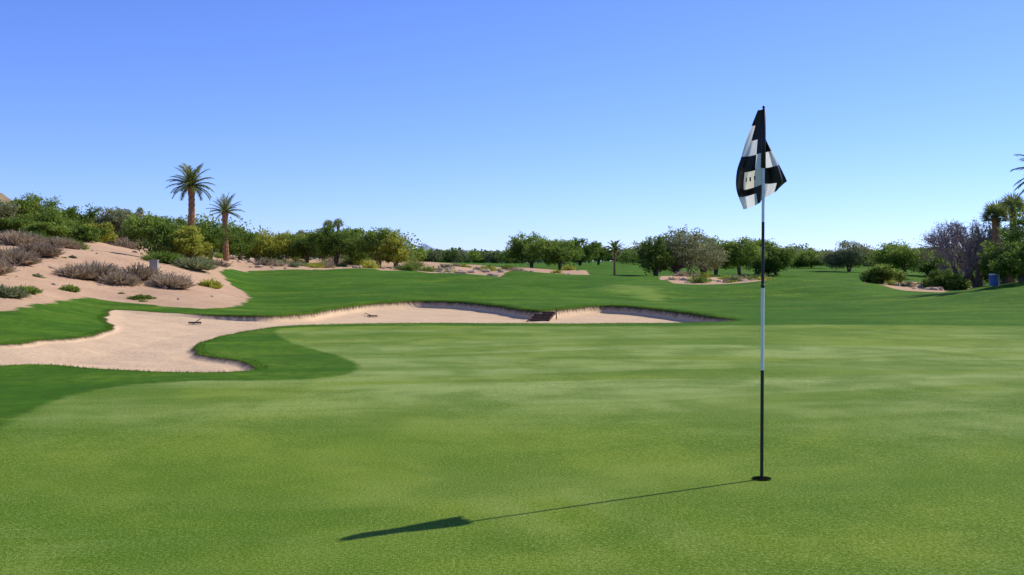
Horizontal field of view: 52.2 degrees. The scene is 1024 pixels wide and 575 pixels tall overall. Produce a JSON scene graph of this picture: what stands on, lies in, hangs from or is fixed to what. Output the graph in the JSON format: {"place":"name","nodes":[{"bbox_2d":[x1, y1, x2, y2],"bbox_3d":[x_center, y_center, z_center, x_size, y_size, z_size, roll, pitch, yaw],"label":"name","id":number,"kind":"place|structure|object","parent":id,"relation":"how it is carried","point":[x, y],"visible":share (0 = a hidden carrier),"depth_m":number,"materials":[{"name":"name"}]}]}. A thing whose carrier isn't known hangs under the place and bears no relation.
{"place":"outdoors","nodes":[
{"label":"outdoors","id":0,"kind":"place"},
{"bbox_2d":[0,193,10,203],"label":"hill","id":1,"kind":"structure","parent":0,"point":[3,197],"depth_m":328.02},
{"bbox_2d":[417,244,542,262],"bbox_3d":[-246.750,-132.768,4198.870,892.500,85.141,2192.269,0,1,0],"label":"mountain","id":2,"kind":"structure","parent":0,"point":[427,247],"depth_m":4114.78,"materials":[{"name":"stone"}]},
{"bbox_2d":[0,232,1023,574],"bbox_3d":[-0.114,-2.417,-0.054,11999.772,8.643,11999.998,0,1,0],"label":"ground","id":3,"kind":"structure","parent":0,"point":[502,440],"depth_m":8.04,"materials":[{"name":"green plant"}]},
{"bbox_2d":[0,200,20,219],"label":"palo verde tree","id":4,"kind":"object","parent":3,"relation":"on","point":[7,210],"visible":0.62,"depth_m":65.64,"materials":[{"name":"green plant"}]},
{"bbox_2d":[0,255,20,273],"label":"dry shrub","id":5,"kind":"object","parent":3,"relation":"on","point":[4,269],"visible":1,"depth_m":30.11,"materials":[{"name":"plant"}]},
{"bbox_2d":[0,284,30,297],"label":"sage shrub","id":6,"kind":"object","parent":3,"relation":"on","point":[9,292],"visible":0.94,"depth_m":23.94,"materials":[{"name":"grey plant"}]},
{"bbox_2d":[0,216,41,232],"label":"mesquite tree","id":7,"kind":"object","parent":3,"relation":"on","point":[10,224],"visible":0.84,"depth_m":59.27,"materials":[{"name":"green plant"}]},
{"bbox_2d":[0,244,45,265],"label":"dry shrub","id":8,"kind":"object","parent":3,"relation":"on","point":[20,257],"visible":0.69,"depth_m":33.85,"materials":[{"name":"brown plant"}]},
{"bbox_2d":[0,229,49,245],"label":"dry shrub","id":9,"kind":"object","parent":3,"relation":"on","point":[14,238],"visible":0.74,"depth_m":42.64,"materials":[{"name":"plant"}]},
{"bbox_2d":[10,284,43,293],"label":"creosote bush","id":10,"kind":"object","parent":3,"relation":"on","point":[33,290],"visible":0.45,"depth_m":25.99,"materials":[{"name":"green plant"}]},
{"bbox_2d":[4,191,66,218],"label":"mesquite tree","id":11,"kind":"object","parent":3,"relation":"on","point":[30,205],"visible":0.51,"depth_m":77.25,"materials":[{"name":"green plant"}]},
{"bbox_2d":[14,241,66,256],"bbox_3d":[-18.177,-1.459,39.895,2.232,0.713,2.090,-1,2,-36],"label":"dry shrub","id":12,"kind":"object","parent":3,"relation":"on","point":[47,249],"visible":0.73,"depth_m":39.79,"materials":[{"name":"plant"}]},
{"bbox_2d":[23,231,57,237],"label":"creosote bush","id":13,"kind":"object","parent":3,"relation":"on","point":[40,234],"visible":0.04,"depth_m":49.89,"materials":[{"name":"green plant"}]},
{"bbox_2d":[19,220,77,238],"bbox_3d":[-25.898,-3.151,57.995,2.876,1.107,3.072,0,1,0],"label":"mesquite tree","id":14,"kind":"object","parent":3,"relation":"on","point":[49,228],"visible":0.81,"depth_m":57.34,"materials":[{"name":"green plant"}]},
{"bbox_2d":[17,206,82,227],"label":"mesquite tree","id":15,"kind":"object","parent":3,"relation":"on","point":[50,215],"visible":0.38,"depth_m":69.32,"materials":[{"name":"green plant"}]},
{"bbox_2d":[40,236,82,248],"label":"dry shrub","id":16,"kind":"object","parent":3,"relation":"on","point":[68,243],"visible":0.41,"depth_m":45.82,"materials":[{"name":"brown plant"}]},
{"bbox_2d":[58,284,81,291],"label":"creosote bush","id":17,"kind":"object","parent":3,"relation":"on","point":[69,287],"visible":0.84,"depth_m":29.52,"materials":[{"name":"green plant"}]},
{"bbox_2d":[50,236,91,249],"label":"creosote bush","id":18,"kind":"object","parent":3,"relation":"on","point":[84,245],"visible":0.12,"depth_m":48.00,"materials":[{"name":"green plant"}]},
{"bbox_2d":[51,263,99,278],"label":"dry shrub","id":19,"kind":"object","parent":3,"relation":"on","point":[76,272],"visible":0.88,"depth_m":33.34,"materials":[{"name":"plant"}]},
{"bbox_2d":[54,203,103,225],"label":"mesquite tree","id":20,"kind":"object","parent":3,"relation":"on","point":[72,215],"visible":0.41,"depth_m":81.29,"materials":[{"name":"green plant"}]},
{"bbox_2d":[54,222,107,241],"bbox_3d":[-24.598,-3.103,59.626,2.839,1.307,3.094,1,2,44],"label":"mesquite tree","id":21,"kind":"object","parent":3,"relation":"on","point":[90,233],"visible":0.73,"depth_m":59.28,"materials":[{"name":"green plant"}]},
{"bbox_2d":[74,260,126,279],"bbox_3d":[-13.717,-0.565,34.427,2.321,0.714,2.200,0,1,0],"label":"dry shrub","id":22,"kind":"object","parent":3,"relation":"on","point":[101,270],"visible":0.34,"depth_m":34.31,"materials":[{"name":"plant"}]},
{"bbox_2d":[84,221,118,241],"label":"palo verde tree","id":23,"kind":"object","parent":3,"relation":"on","point":[109,229],"visible":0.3,"depth_m":65.83,"materials":[{"name":"green plant"}]},
{"bbox_2d":[93,206,143,242],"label":"ironwood tree","id":24,"kind":"object","parent":3,"relation":"on","point":[117,220],"visible":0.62,"depth_m":77.04,"materials":[{"name":"green plant"}]},
{"bbox_2d":[93,270,146,285],"bbox_3d":[-12.691,-0.324,33.863,1.574,0.639,1.584,-1,2,-39],"label":"dry shrub","id":25,"kind":"object","parent":3,"relation":"on","point":[123,279],"visible":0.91,"depth_m":33.63,"materials":[{"name":"beige plant"}]},
{"bbox_2d":[136,207,144,214],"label":"fan palm","id":26,"kind":"object","parent":3,"relation":"on","point":[139,209],"visible":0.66,"depth_m":109.75,"materials":[{"name":"green plant"}]},
{"bbox_2d":[125,294,156,299],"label":"creosote bush","id":27,"kind":"object","parent":3,"relation":"on","point":[140,297],"visible":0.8,"depth_m":29.89,"materials":[{"name":"green plant"}]},
{"bbox_2d":[116,211,165,241],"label":"ironwood tree","id":28,"kind":"object","parent":3,"relation":"on","point":[142,221],"visible":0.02,"depth_m":91.87,"materials":[{"name":"green plant"}]},
{"bbox_2d":[119,261,173,282],"bbox_3d":[-12.700,-0.494,35.489,1.824,0.794,1.939,1,2,45],"label":"dry shrub","id":29,"kind":"object","parent":3,"relation":"on","point":[143,272],"visible":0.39,"depth_m":35.27,"materials":[{"name":"plant"}]},
{"bbox_2d":[113,213,182,254],"bbox_3d":[-17.368,-2.392,50.771,3.636,2.485,3.188,0,1,0],"label":"mesquite tree","id":30,"kind":"object","parent":3,"relation":"on","point":[157,231],"visible":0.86,"depth_m":50.39,"materials":[{"name":"green plant"}]},
{"bbox_2d":[149,260,158,271],"bbox_3d":[-14.214,-0.818,41.492,0.340,0.565,0.300,0,1,-6],"label":"utility box","id":31,"kind":"object","parent":3,"relation":"on","point":[154,263],"visible":0.69,"depth_m":41.36,"materials":[{"name":"grey metal"}]},
{"bbox_2d":[140,250,186,263],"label":"creosote bush","id":32,"kind":"object","parent":3,"relation":"on","point":[163,257],"visible":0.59,"depth_m":45.65,"materials":[{"name":"green plant"}]},
{"bbox_2d":[146,216,195,243],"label":"mesquite tree","id":33,"kind":"object","parent":3,"relation":"on","point":[180,222],"visible":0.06,"depth_m":95.36,"materials":[{"name":"green plant"}]},
{"bbox_2d":[144,271,198,288],"bbox_3d":[-11.356,-0.229,34.560,1.910,0.634,1.752,0,1,0],"label":"dry shrub","id":34,"kind":"object","parent":3,"relation":"on","point":[170,281],"visible":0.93,"depth_m":34.27,"materials":[{"name":"beige plant"}]},
{"bbox_2d":[160,224,214,258],"bbox_3d":[-15.490,-1.955,50.062,2.206,2.141,2.886,0,1,15],"label":"palo verde tree","id":35,"kind":"object","parent":3,"relation":"on","point":[187,242],"visible":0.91,"depth_m":49.53,"materials":[{"name":"green plant"}]},
{"bbox_2d":[165,163,215,225],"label":"date palm","id":36,"kind":"object","parent":3,"relation":"on","point":[190,185],"visible":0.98,"depth_m":81.66,"materials":[{"name":"green plant"}]},
{"bbox_2d":[167,255,220,270],"bbox_3d":[-14.091,-1.061,45.935,2.633,0.711,2.473,0,1,0],"label":"creosote bush","id":37,"kind":"object","parent":3,"relation":"on","point":[194,263],"visible":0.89,"depth_m":45.67,"materials":[{"name":"green plant"}]},
{"bbox_2d":[198,278,224,288],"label":"brittlebush","id":38,"kind":"object","parent":3,"relation":"on","point":[213,283],"visible":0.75,"depth_m":37.92,"materials":[{"name":"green plant"}]},
{"bbox_2d":[188,218,248,259],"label":"mesquite tree","id":39,"kind":"object","parent":3,"relation":"on","point":[214,235],"visible":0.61,"depth_m":71.36,"materials":[{"name":"green plant"}]},
{"bbox_2d":[206,193,246,260],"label":"date palm","id":40,"kind":"object","parent":3,"relation":"on","point":[225,210],"visible":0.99,"depth_m":77.73,"materials":[{"name":"green plant"}]},
{"bbox_2d":[208,225,250,253],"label":"mesquite tree","id":41,"kind":"object","parent":3,"relation":"on","point":[221,247],"visible":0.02,"depth_m":98.69,"materials":[{"name":"green plant"}]},
{"bbox_2d":[214,224,259,259],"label":"mesquite tree","id":42,"kind":"object","parent":3,"relation":"on","point":[240,247],"visible":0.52,"depth_m":87.22,"materials":[{"name":"green plant"}]},
{"bbox_2d":[243,228,302,259],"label":"palo verde tree","id":43,"kind":"object","parent":3,"relation":"on","point":[266,246],"visible":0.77,"depth_m":94.97,"materials":[{"name":"green plant"}]},
{"bbox_2d":[270,230,300,258],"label":"palo verde tree","id":44,"kind":"object","parent":3,"relation":"on","point":[287,255],"visible":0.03,"depth_m":103.59,"materials":[{"name":"green plant"}]},
{"bbox_2d":[279,230,329,262],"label":"mesquite tree","id":45,"kind":"object","parent":3,"relation":"on","point":[296,249],"visible":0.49,"depth_m":95.10,"materials":[{"name":"green plant"}]},
{"bbox_2d":[299,228,340,259],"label":"ironwood tree","id":46,"kind":"object","parent":3,"relation":"on","point":[317,230],"visible":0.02,"depth_m":111.62,"materials":[{"name":"green plant"}]},
{"bbox_2d":[322,219,332,258],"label":"fan palm","id":47,"kind":"object","parent":3,"relation":"on","point":[326,221],"visible":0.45,"depth_m":139.54,"materials":[{"name":"green plant"}]},
{"bbox_2d":[298,222,358,265],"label":"mesquite tree","id":48,"kind":"object","parent":3,"relation":"on","point":[330,239],"visible":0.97,"depth_m":91.09,"materials":[{"name":"green plant"}]},
{"bbox_2d":[332,219,343,258],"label":"fan palm","id":49,"kind":"object","parent":3,"relation":"on","point":[337,221],"visible":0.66,"depth_m":135.66,"materials":[{"name":"green plant"}]},
{"bbox_2d":[340,227,369,261],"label":"mesquite tree","id":50,"kind":"object","parent":3,"relation":"on","point":[357,257],"visible":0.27,"depth_m":94.89,"materials":[{"name":"green plant"}]},
{"bbox_2d":[0,299,741,372],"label":"grass fringe","id":51,"kind":"object","parent":3,"relation":"on","point":[110,327],"depth_m":21.24,"materials":[{"name":"green plant"}]},
{"bbox_2d":[343,226,404,267],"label":"palo verde tree","id":52,"kind":"object","parent":3,"relation":"on","point":[372,242],"visible":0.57,"depth_m":90.01,"materials":[{"name":"green plant"}]},
{"bbox_2d":[372,231,409,267],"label":"palo verde tree","id":53,"kind":"object","parent":3,"relation":"on","point":[393,246],"visible":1,"depth_m":87.39,"materials":[{"name":"green plant"}]},
{"bbox_2d":[0,226,961,301],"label":"desert scrub","id":54,"kind":"object","parent":3,"relation":"on","point":[413,265],"visible":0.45,"depth_m":77.97,"materials":[{"name":"plant"}]},
{"bbox_2d":[5,249,959,299],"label":"rocks","id":55,"kind":"object","parent":3,"relation":"on","point":[250,260],"visible":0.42,"depth_m":68.91,"materials":[{"name":"stone"}]},
{"bbox_2d":[39,212,1017,285],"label":"tree line","id":56,"kind":"object","parent":3,"relation":"on","point":[454,255],"visible":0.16,"depth_m":181.45,"materials":[{"name":"green plant"}]},
{"bbox_2d":[503,230,555,267],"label":"mesquite tree","id":57,"kind":"object","parent":3,"relation":"on","point":[516,250],"visible":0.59,"depth_m":110.98,"materials":[{"name":"green plant"}]},
{"bbox_2d":[528,309,556,320],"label":"wooden steps","id":58,"kind":"structure","parent":3,"relation":"on","point":[546,316],"depth_m":26.15,"materials":[{"name":"brown wood"}]},
{"bbox_2d":[523,238,585,269],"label":"ironwood tree","id":59,"kind":"object","parent":3,"relation":"on","point":[552,252],"visible":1,"depth_m":104.91,"materials":[{"name":"green plant"}]},
{"bbox_2d":[562,237,601,264],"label":"mesquite tree","id":60,"kind":"object","parent":3,"relation":"on","point":[590,249],"visible":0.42,"depth_m":127.11,"materials":[{"name":"green plant"}]},
{"bbox_2d":[582,244,612,264],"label":"mesquite tree","id":61,"kind":"object","parent":3,"relation":"on","point":[602,253],"visible":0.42,"depth_m":131.27,"materials":[{"name":"green plant"}]},
{"bbox_2d":[603,240,625,274],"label":"date palm","id":62,"kind":"object","parent":3,"relation":"on","point":[615,249],"visible":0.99,"depth_m":83.89,"materials":[{"name":"green plant"}]},
{"bbox_2d":[635,234,677,275],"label":"mesquite tree","id":63,"kind":"object","parent":3,"relation":"on","point":[656,266],"visible":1,"depth_m":83.07,"materials":[{"name":"green plant"}]},
{"bbox_2d":[625,224,726,275],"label":"ironwood tree","id":64,"kind":"object","parent":3,"relation":"on","point":[683,249],"visible":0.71,"depth_m":84.94,"materials":[{"name":"green plant"}]},
{"bbox_2d":[651,235,702,273],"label":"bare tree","id":65,"kind":"object","parent":3,"relation":"on","point":[673,266],"visible":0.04,"depth_m":88.00,"materials":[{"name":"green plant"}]},
{"bbox_2d":[684,232,729,274],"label":"ironwood tree","id":66,"kind":"object","parent":3,"relation":"on","point":[712,264],"visible":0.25,"depth_m":89.72,"materials":[{"name":"green plant"}]},
{"bbox_2d":[702,235,734,274],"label":"palo verde tree","id":67,"kind":"object","parent":3,"relation":"on","point":[715,271],"visible":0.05,"depth_m":99.91,"materials":[{"name":"green plant"}]},
{"bbox_2d":[715,237,766,275],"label":"mesquite tree","id":68,"kind":"object","parent":3,"relation":"on","point":[739,257],"visible":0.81,"depth_m":94.75,"materials":[{"name":"green plant"}]},
{"bbox_2d":[752,476,771,479],"bbox_3d":[1.430,1.091,5.986,0.112,0.002,0.112,0,1,0],"label":"golf hole","id":69,"kind":"object","parent":3,"relation":"on","point":[763,478],"visible":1,"depth_m":5.97,"materials":[{"name":"soil"}]},
{"bbox_2d":[736,106,786,477],"bbox_3d":[1.424,0.050,6.007,0.303,2.170,0.116,0,1,0],"label":"golf flag","id":70,"kind":"object","parent":69,"relation":"in","point":[760,175],"visible":0.99,"depth_m":5.97,"materials":[{"name":"black paint"}]},
{"bbox_2d":[745,238,781,274],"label":"mesquite tree","id":71,"kind":"object","parent":3,"relation":"on","point":[767,242],"visible":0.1,"depth_m":108.37,"materials":[{"name":"green plant"}]},
{"bbox_2d":[743,243,799,274],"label":"mesquite tree","id":72,"kind":"object","parent":3,"relation":"on","point":[776,261],"visible":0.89,"depth_m":100.62,"materials":[{"name":"green plant"}]},
{"bbox_2d":[787,248,827,267],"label":"mesquite tree","id":73,"kind":"object","parent":3,"relation":"on","point":[810,256],"visible":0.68,"depth_m":148.32,"materials":[{"name":"green plant"}]},
{"bbox_2d":[815,240,875,271],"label":"ironwood tree","id":74,"kind":"object","parent":3,"relation":"on","point":[840,257],"visible":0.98,"depth_m":124.93,"materials":[{"name":"green plant"}]},
{"bbox_2d":[859,263,907,284],"bbox_3d":[21.004,-0.676,59.017,2.629,1.420,2.123,1,1,26],"label":"bush","id":75,"kind":"object","parent":3,"relation":"on","point":[882,274],"visible":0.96,"depth_m":58.58,"materials":[{"name":"green plant"}]},
{"bbox_2d":[861,239,934,273],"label":"mesquite tree","id":76,"kind":"object","parent":3,"relation":"on","point":[899,256],"visible":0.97,"depth_m":103.14,"materials":[{"name":"green plant"}]},
{"bbox_2d":[907,245,950,275],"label":"mesquite tree","id":77,"kind":"object","parent":3,"relation":"on","point":[927,269],"visible":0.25,"depth_m":118.72,"materials":[{"name":"green plant"}]},
{"bbox_2d":[914,269,971,290],"bbox_3d":[25.622,-0.349,61.924,2.724,1.549,3.121,0,1,0],"label":"bush","id":78,"kind":"object","parent":3,"relation":"on","point":[946,279],"visible":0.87,"depth_m":61.38,"materials":[{"name":"green plant"}]},
{"bbox_2d":[913,219,985,287],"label":"bare tree","id":79,"kind":"object","parent":3,"relation":"on","point":[975,281],"visible":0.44,"depth_m":66.05,"materials":[{"name":"grey plant"}]},
{"bbox_2d":[914,215,1017,280],"bbox_3d":[27.573,-2.187,62.873,4.604,4.853,6.237,0,1,-8],"label":"bare tree","id":80,"kind":"object","parent":3,"relation":"on","point":[969,252],"visible":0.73,"depth_m":61.70,"materials":[{"name":"grey plant"}]},
{"bbox_2d":[958,233,988,286],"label":"mesquite tree","id":81,"kind":"object","parent":3,"relation":"on","point":[983,277],"visible":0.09,"depth_m":67.86,"materials":[{"name":"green plant"}]},
{"bbox_2d":[989,274,998,285],"bbox_3d":[23.262,-0.441,50.503,0.436,0.800,0.436,1,2,44],"label":"litter bin","id":82,"kind":"object","parent":3,"relation":"on","point":[993,280],"visible":0.97,"depth_m":50.37,"materials":[{"name":"blue plastic"}]},
{"bbox_2d":[979,199,1014,253],"bbox_3d":[27.785,-2.553,59.916,2.251,5.141,2.206,0,1,0],"label":"fan palm","id":83,"kind":"object","parent":3,"relation":"on","point":[994,213],"visible":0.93,"depth_m":59.74,"materials":[{"name":"green plant"}]},
{"bbox_2d":[977,250,1021,284],"bbox_3d":[26.098,-0.903,55.961,2.162,2.194,2.293,0,1,0],"label":"mesquite tree","id":84,"kind":"object","parent":3,"relation":"on","point":[985,258],"visible":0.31,"depth_m":55.84,"materials":[{"name":"green plant"}]},
{"bbox_2d":[976,222,1022,283],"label":"mesquite tree","id":85,"kind":"object","parent":3,"relation":"on","point":[1005,281],"visible":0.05,"depth_m":65.93,"materials":[{"name":"green plant"}]},
{"bbox_2d":[977,203,1023,279],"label":"palo verde tree","id":86,"kind":"object","parent":3,"relation":"on","point":[1016,233],"visible":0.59,"depth_m":56.05,"materials":[{"name":"green plant"}]},
{"bbox_2d":[988,238,1023,282],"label":"mesquite tree","id":87,"kind":"object","parent":3,"relation":"on","point":[1008,260],"visible":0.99,"depth_m":49.49,"materials":[{"name":"green plant"}]},
{"bbox_2d":[995,192,1023,282],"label":"fan palm","id":88,"kind":"object","parent":3,"relation":"on","point":[1018,202],"visible":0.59,"depth_m":61.70,"materials":[{"name":"green plant"}]},
{"bbox_2d":[1010,154,1023,198],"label":"date palm","id":89,"kind":"object","parent":3,"relation":"on","point":[1020,185],"visible":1,"depth_m":40.43,"materials":[{"name":"green plant"}]},
{"bbox_2d":[0,0,1023,260],"label":"sky","id":90,"kind":"structure","parent":0,"point":[464,124],"materials":[{"name":"blue"}]}
]}

